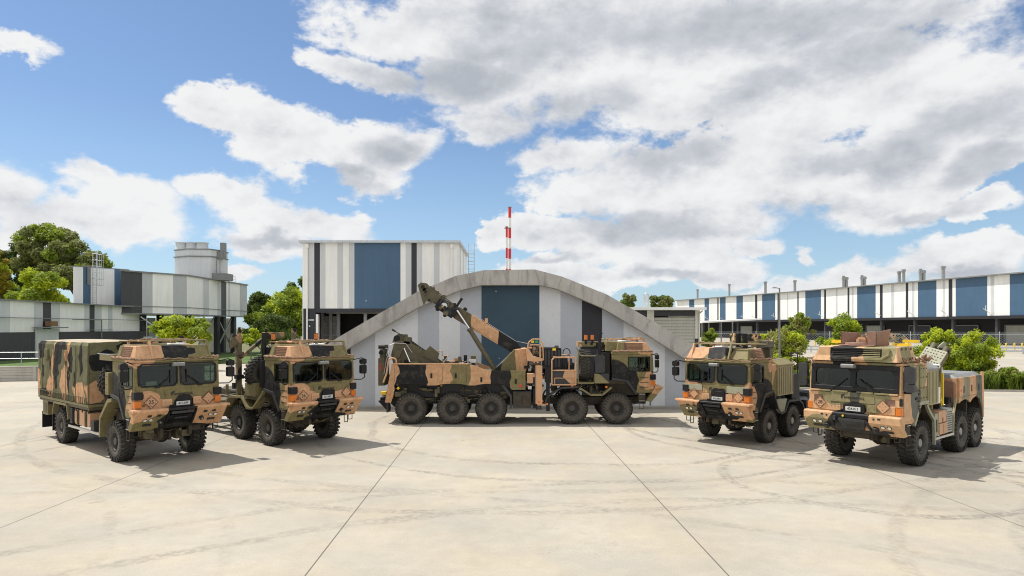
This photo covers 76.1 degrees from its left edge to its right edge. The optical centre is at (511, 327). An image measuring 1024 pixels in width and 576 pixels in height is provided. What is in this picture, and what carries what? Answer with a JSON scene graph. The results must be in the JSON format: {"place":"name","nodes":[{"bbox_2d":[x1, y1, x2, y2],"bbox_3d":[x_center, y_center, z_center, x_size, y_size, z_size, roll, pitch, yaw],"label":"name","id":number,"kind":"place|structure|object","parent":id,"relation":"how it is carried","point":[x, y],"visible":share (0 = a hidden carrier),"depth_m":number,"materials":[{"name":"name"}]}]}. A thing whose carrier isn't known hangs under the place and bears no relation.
{"place":"outdoors","nodes":[
{"label":"outdoors","id":0,"kind":"place"},
{"bbox_2d":[0,359,225,365],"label":"grass bank","id":1,"kind":"structure","parent":0,"point":[30,362],"depth_m":59.60,"materials":[{"name":"green plant"}]},
{"bbox_2d":[0,352,37,365],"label":"handrail","id":2,"kind":"object","parent":1,"relation":"on","point":[21,358],"visible":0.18,"depth_m":52.98,"materials":[{"name":"metal"}]},
{"bbox_2d":[0,299,147,360],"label":"building","id":3,"kind":"structure","parent":1,"relation":"on","point":[27,325],"depth_m":68.13,"materials":[{"name":"white metal"}]},
{"bbox_2d":[35,329,58,357],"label":"door","id":4,"kind":"structure","parent":3,"relation":"in","point":[40,334],"depth_m":66.40,"materials":[{"name":"grey metal"}]},
{"bbox_2d":[68,253,128,304],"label":"box building","id":5,"kind":"structure","parent":3,"relation":"on","point":[96,285],"depth_m":79.65,"materials":[{"name":"metal"}]},
{"bbox_2d":[173,242,232,281],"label":"storage tank","id":6,"kind":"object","parent":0,"point":[201,259],"depth_m":95.60,"materials":[{"name":"white metal"}]},
{"bbox_2d":[210,351,268,362],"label":"lawn","id":7,"kind":"structure","parent":0,"point":[229,355],"depth_m":94.30,"materials":[{"name":"green plant"}]},
{"bbox_2d":[241,328,260,358],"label":"shrub","id":8,"kind":"object","parent":7,"relation":"on","point":[252,337],"visible":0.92,"depth_m":83.61,"materials":[{"name":"green plant"}]},
{"bbox_2d":[241,311,268,352],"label":"bushy tree","id":9,"kind":"object","parent":7,"relation":"on","point":[249,319],"visible":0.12,"depth_m":102.93,"materials":[{"name":"green plant"}]},
{"bbox_2d":[248,313,296,346],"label":"shrub","id":10,"kind":"object","parent":7,"relation":"on","point":[275,323],"visible":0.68,"depth_m":91.07,"materials":[{"name":"green plant"}]},
{"bbox_2d":[256,285,302,339],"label":"bushy tree","id":11,"kind":"object","parent":7,"relation":"on","point":[288,302],"visible":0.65,"depth_m":98.86,"materials":[{"name":"green plant"}]},
{"bbox_2d":[194,329,302,363],"bbox_3d":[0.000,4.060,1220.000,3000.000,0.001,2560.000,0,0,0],"label":"ground","id":12,"kind":"structure","parent":0,"point":[245,346],"depth_m":141.14,"materials":[{"name":"green plant"}]},
{"bbox_2d":[0,251,15,297],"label":"bushy tree","id":13,"kind":"object","parent":12,"relation":"on","point":[5,274],"visible":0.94,"depth_m":86.01,"materials":[{"name":"green plant"}]},
{"bbox_2d":[0,280,20,298],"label":"bushy tree","id":14,"kind":"object","parent":12,"relation":"on","point":[17,288],"visible":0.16,"depth_m":87.61,"materials":[{"name":"green plant"}]},
{"bbox_2d":[0,243,27,289],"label":"gum tree","id":15,"kind":"object","parent":12,"relation":"on","point":[11,253],"visible":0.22,"depth_m":114.16,"materials":[{"name":"green plant"}]},
{"bbox_2d":[4,266,68,301],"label":"bushy tree","id":16,"kind":"object","parent":12,"relation":"on","point":[37,286],"visible":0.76,"depth_m":83.18,"materials":[{"name":"green plant"}]},
{"bbox_2d":[9,222,79,290],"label":"gum tree","id":17,"kind":"object","parent":12,"relation":"on","point":[42,235],"visible":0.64,"depth_m":109.13,"materials":[{"name":"green plant"}]},
{"bbox_2d":[36,239,114,293],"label":"gum tree","id":18,"kind":"object","parent":12,"relation":"on","point":[55,252],"visible":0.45,"depth_m":106.21,"materials":[{"name":"green plant"}]},
{"bbox_2d":[120,270,247,354],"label":"cantilever building","id":19,"kind":"structure","parent":12,"relation":"on","point":[146,294],"depth_m":89.01,"materials":[{"name":"metal"}]},
{"bbox_2d":[247,291,272,346],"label":"gum tree","id":20,"kind":"object","parent":12,"relation":"on","point":[257,301],"visible":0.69,"depth_m":138.81,"materials":[{"name":"green plant"}]},
{"bbox_2d":[281,276,302,339],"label":"gum tree","id":21,"kind":"object","parent":12,"relation":"on","point":[300,281],"visible":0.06,"depth_m":148.89,"materials":[{"name":"green plant"}]},
{"bbox_2d":[298,240,474,344],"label":"tall building","id":22,"kind":"structure","parent":0,"point":[344,281],"depth_m":47.94,"materials":[{"name":"metal"}]},
{"bbox_2d":[0,337,1023,575],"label":"concrete apron","id":23,"kind":"object","parent":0,"point":[544,492],"depth_m":15.21,"materials":[{"name":"beige concrete"}]},
{"bbox_2d":[0,366,37,380],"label":"retaining wall","id":24,"kind":"structure","parent":23,"relation":"on","point":[18,373],"depth_m":49.45,"materials":[{"name":"concrete"}]},
{"bbox_2d":[38,336,234,461],"bbox_3d":[-13.324,2.171,22.437,9.417,3.762,3.320,0,0,40],"label":"cargo truck","id":25,"kind":"object","parent":23,"relation":"on","point":[123,396],"visible":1,"depth_m":20.31,"materials":[{"name":"metal"}]},
{"bbox_2d":[147,314,212,343],"bbox_3d":[-31.259,1.361,61.585,6.035,5.474,4.732,0,0,0],"label":"bushy tree","id":26,"kind":"object","parent":23,"relation":"on","point":[174,326],"visible":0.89,"depth_m":60.64,"materials":[{"name":"green plant"}]},
{"bbox_2d":[205,327,366,445],"bbox_3d":[-10.060,2.016,25.521,10.497,4.072,3.320,0,0,41],"label":"hooklift truck","id":27,"kind":"object","parent":23,"relation":"on","point":[293,384],"visible":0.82,"depth_m":22.73,"materials":[{"name":"metal"}]},
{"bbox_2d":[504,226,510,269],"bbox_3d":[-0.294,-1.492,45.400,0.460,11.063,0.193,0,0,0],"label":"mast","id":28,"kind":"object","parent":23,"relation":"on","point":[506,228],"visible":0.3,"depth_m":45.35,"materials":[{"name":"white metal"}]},
{"bbox_2d":[508,207,511,269],"bbox_3d":[-0.158,-2.224,46.000,0.257,12.528,0.257,0,0,0],"label":"mast","id":29,"kind":"object","parent":23,"relation":"on","point":[509,239],"visible":0.36,"depth_m":45.92,"materials":[{"name":"metal"}]},
{"bbox_2d":[378,283,662,424],"bbox_3d":[0.273,1.050,28.500,12.008,6.004,3.320,0,0,0],"label":"recovery truck","id":30,"kind":"object","parent":23,"relation":"on","point":[420,381],"visible":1,"depth_m":27.32,"materials":[{"name":"metal"}]},
{"bbox_2d":[620,292,636,306],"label":"gum tree","id":31,"kind":"object","parent":23,"relation":"on","point":[628,300],"visible":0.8,"depth_m":94.18,"materials":[{"name":"green plant"}]},
{"bbox_2d":[649,294,674,306],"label":"gum tree","id":32,"kind":"object","parent":23,"relation":"on","point":[662,300],"visible":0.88,"depth_m":96.88,"materials":[{"name":"green plant"}]},
{"bbox_2d":[701,328,718,346],"bbox_3d":[15.651,2.040,51.884,1.351,4.101,1.453,0,0,0],"label":"shrub","id":33,"kind":"object","parent":23,"relation":"on","point":[710,335],"visible":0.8,"depth_m":51.68,"materials":[{"name":"green plant"}]},
{"bbox_2d":[700,318,761,341],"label":"canopy shelter","id":34,"kind":"object","parent":23,"relation":"on","point":[708,322],"visible":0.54,"depth_m":172.00,"materials":[{"name":"white paint"}]},
{"bbox_2d":[672,333,808,442],"bbox_3d":[10.447,2.134,25.989,10.097,3.827,3.320,0,0,-44],"label":"tractor truck","id":35,"kind":"object","parent":23,"relation":"on","point":[738,387],"visible":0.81,"depth_m":23.11,"materials":[{"name":"metal"}]},
{"bbox_2d":[760,326,809,356],"bbox_3d":[20.622,1.962,49.938,3.566,4.265,2.873,0,0,0],"label":"bushy tree","id":36,"kind":"object","parent":23,"relation":"on","point":[790,343],"visible":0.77,"depth_m":49.13,"materials":[{"name":"green plant"}]},
{"bbox_2d":[782,311,816,356],"bbox_3d":[25.451,1.306,58.048,2.753,5.572,2.121,0,0,-24],"label":"gum tree","id":37,"kind":"object","parent":23,"relation":"on","point":[803,320],"visible":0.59,"depth_m":57.64,"materials":[{"name":"green plant"}]},
{"bbox_2d":[814,311,864,345],"bbox_3d":[26.145,1.393,52.130,3.491,5.402,3.253,0,0,0],"label":"bushy tree","id":38,"kind":"object","parent":23,"relation":"on","point":[846,323],"visible":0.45,"depth_m":51.42,"materials":[{"name":"green plant"}]},
{"bbox_2d":[700,345,1023,353],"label":"guard rail","id":39,"kind":"object","parent":23,"relation":"on","point":[1022,350],"visible":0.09,"depth_m":100.59,"materials":[{"name":"metal"}]},
{"bbox_2d":[714,331,1023,349],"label":"chain link fence","id":40,"kind":"object","parent":23,"relation":"on","point":[999,334],"visible":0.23,"depth_m":112.89,"materials":[{"name":"metal"}]},
{"bbox_2d":[798,329,983,465],"bbox_3d":[12.678,2.049,21.309,7.587,4.006,3.260,0,0,-39],"label":"armoured truck","id":41,"kind":"object","parent":23,"relation":"on","point":[875,387],"visible":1,"depth_m":19.34,"materials":[{"name":"metal"}]},
{"bbox_2d":[800,387,1023,391],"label":"kerb","id":42,"kind":"structure","parent":23,"relation":"on","point":[984,390],"depth_m":41.28,"materials":[{"name":"concrete"}]},
{"label":"planting bed","id":43,"kind":"structure","parent":23,"relation":"on","visible":0},
{"bbox_2d":[772,287,780,357],"bbox_3d":[18.611,0.601,46.000,0.547,6.877,0.200,0,0,0],"label":"street lamp","id":44,"kind":"object","parent":43,"relation":"on","point":[779,355],"visible":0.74,"depth_m":45.95,"materials":[{"name":"grey metal"}]},
{"bbox_2d":[773,353,793,359],"bbox_3d":[19.646,2.983,49.005,2.429,2.230,2.306,0,0,0],"label":"shrub","id":45,"kind":"object","parent":43,"relation":"on","point":[776,356],"visible":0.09,"depth_m":48.53,"materials":[{"name":"green plant"}]},
{"bbox_2d":[792,356,810,370],"bbox_3d":[21.468,3.095,49.129,2.239,2.008,2.190,0,0,0],"label":"shrub","id":46,"kind":"object","parent":43,"relation":"on","point":[802,359],"visible":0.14,"depth_m":48.81,"materials":[{"name":"green plant"}]},
{"bbox_2d":[793,370,1023,389],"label":"ground cover","id":47,"kind":"object","parent":43,"relation":"on","point":[993,383],"visible":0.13,"depth_m":42.78,"materials":[{"name":"green plant"}]},
{"bbox_2d":[913,327,956,366],"bbox_3d":[30.501,1.992,47.300,2.949,4.203,2.920,0,0,0],"label":"bushy tree","id":48,"kind":"object","parent":43,"relation":"on","point":[938,336],"visible":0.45,"depth_m":46.61,"materials":[{"name":"green plant"}]},
{"bbox_2d":[942,344,969,370],"bbox_3d":[31.304,2.618,46.100,2.193,2.954,2.456,0,0,0],"label":"bushy tree","id":49,"kind":"object","parent":43,"relation":"on","point":[951,360],"visible":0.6,"depth_m":45.47,"materials":[{"name":"green plant"}]},
{"bbox_2d":[948,329,1005,371],"bbox_3d":[32.143,2.072,45.561,3.406,4.048,3.039,0,0,25],"label":"bushy tree","id":50,"kind":"object","parent":43,"relation":"on","point":[978,356],"visible":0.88,"depth_m":44.97,"materials":[{"name":"green plant"}]},
{"bbox_2d":[983,369,1001,378],"bbox_3d":[32.111,3.437,43.932,1.374,1.324,1.632,0,0,13],"label":"shrub","id":51,"kind":"object","parent":43,"relation":"on","point":[991,371],"visible":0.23,"depth_m":43.47,"materials":[{"name":"green plant"}]},
{"bbox_2d":[998,366,1020,383],"bbox_3d":[33.036,3.332,43.418,1.822,1.533,1.692,0,0,0],"label":"shrub","id":52,"kind":"object","parent":43,"relation":"on","point":[1008,370],"visible":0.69,"depth_m":43.35,"materials":[{"name":"green plant"}]},
{"bbox_2d":[0,0,1023,328],"label":"sky","id":53,"kind":"structure","parent":0,"point":[675,149],"materials":[{"name":"blue"}]},
{"bbox_2d":[327,269,698,408],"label":"arch building","id":54,"kind":"structure","parent":0,"point":[545,308],"depth_m":32.75,"materials":[{"name":"metal"}]},
{"bbox_2d":[630,293,706,346],"bbox_3d":[10.389,0.702,48.850,5.635,6.676,8.900,0,0,0],"label":"roller door shed","id":55,"kind":"structure","parent":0,"point":[683,323],"depth_m":45.06,"materials":[{"name":"white paint"}]},
{"bbox_2d":[654,317,694,344],"bbox_3d":[11.193,1.658,45.100,2.795,4.725,0.080,0,0,0],"label":"roller door","id":56,"kind":"structure","parent":55,"relation":"in","point":[683,327],"depth_m":45.06,"materials":[{"name":"beige metal"}]},
{"bbox_2d":[730,333,770,347],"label":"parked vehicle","id":57,"kind":"object","parent":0,"point":[754,338],"visible":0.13,"depth_m":120.78,"materials":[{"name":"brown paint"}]},
{"bbox_2d":[675,266,1023,344],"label":"warehouse","id":58,"kind":"structure","parent":0,"point":[990,304],"depth_m":181.22,"materials":[{"name":"white paint"}]},
{"bbox_2d":[740,326,752,332],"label":"dock door","id":59,"kind":"structure","parent":58,"relation":"in","point":[743,329],"depth_m":255.18,"materials":[{"name":"grey metal"}]},
{"bbox_2d":[827,326,833,338],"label":"dock door","id":60,"kind":"structure","parent":58,"relation":"in","point":[829,328],"depth_m":213.10,"materials":[{"name":"grey metal"}]},
{"bbox_2d":[866,325,884,332],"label":"dock door","id":61,"kind":"structure","parent":58,"relation":"in","point":[869,328],"depth_m":195.08,"materials":[{"name":"grey metal"}]},
{"bbox_2d":[909,325,930,341],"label":"dock door","id":62,"kind":"structure","parent":58,"relation":"in","point":[921,329],"depth_m":178.62,"materials":[{"name":"grey metal"}]},
{"bbox_2d":[956,325,978,342],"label":"dock door","id":63,"kind":"structure","parent":58,"relation":"in","point":[960,329],"depth_m":165.52,"materials":[{"name":"grey metal"}]},
{"bbox_2d":[1004,325,1023,344],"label":"dock door","id":64,"kind":"structure","parent":58,"relation":"in","point":[1008,329],"depth_m":152.86,"materials":[{"name":"grey metal"}]},
{"bbox_2d":[877,333,908,344],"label":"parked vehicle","id":65,"kind":"object","parent":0,"point":[895,337],"visible":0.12,"depth_m":138.50,"materials":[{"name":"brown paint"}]}
]}

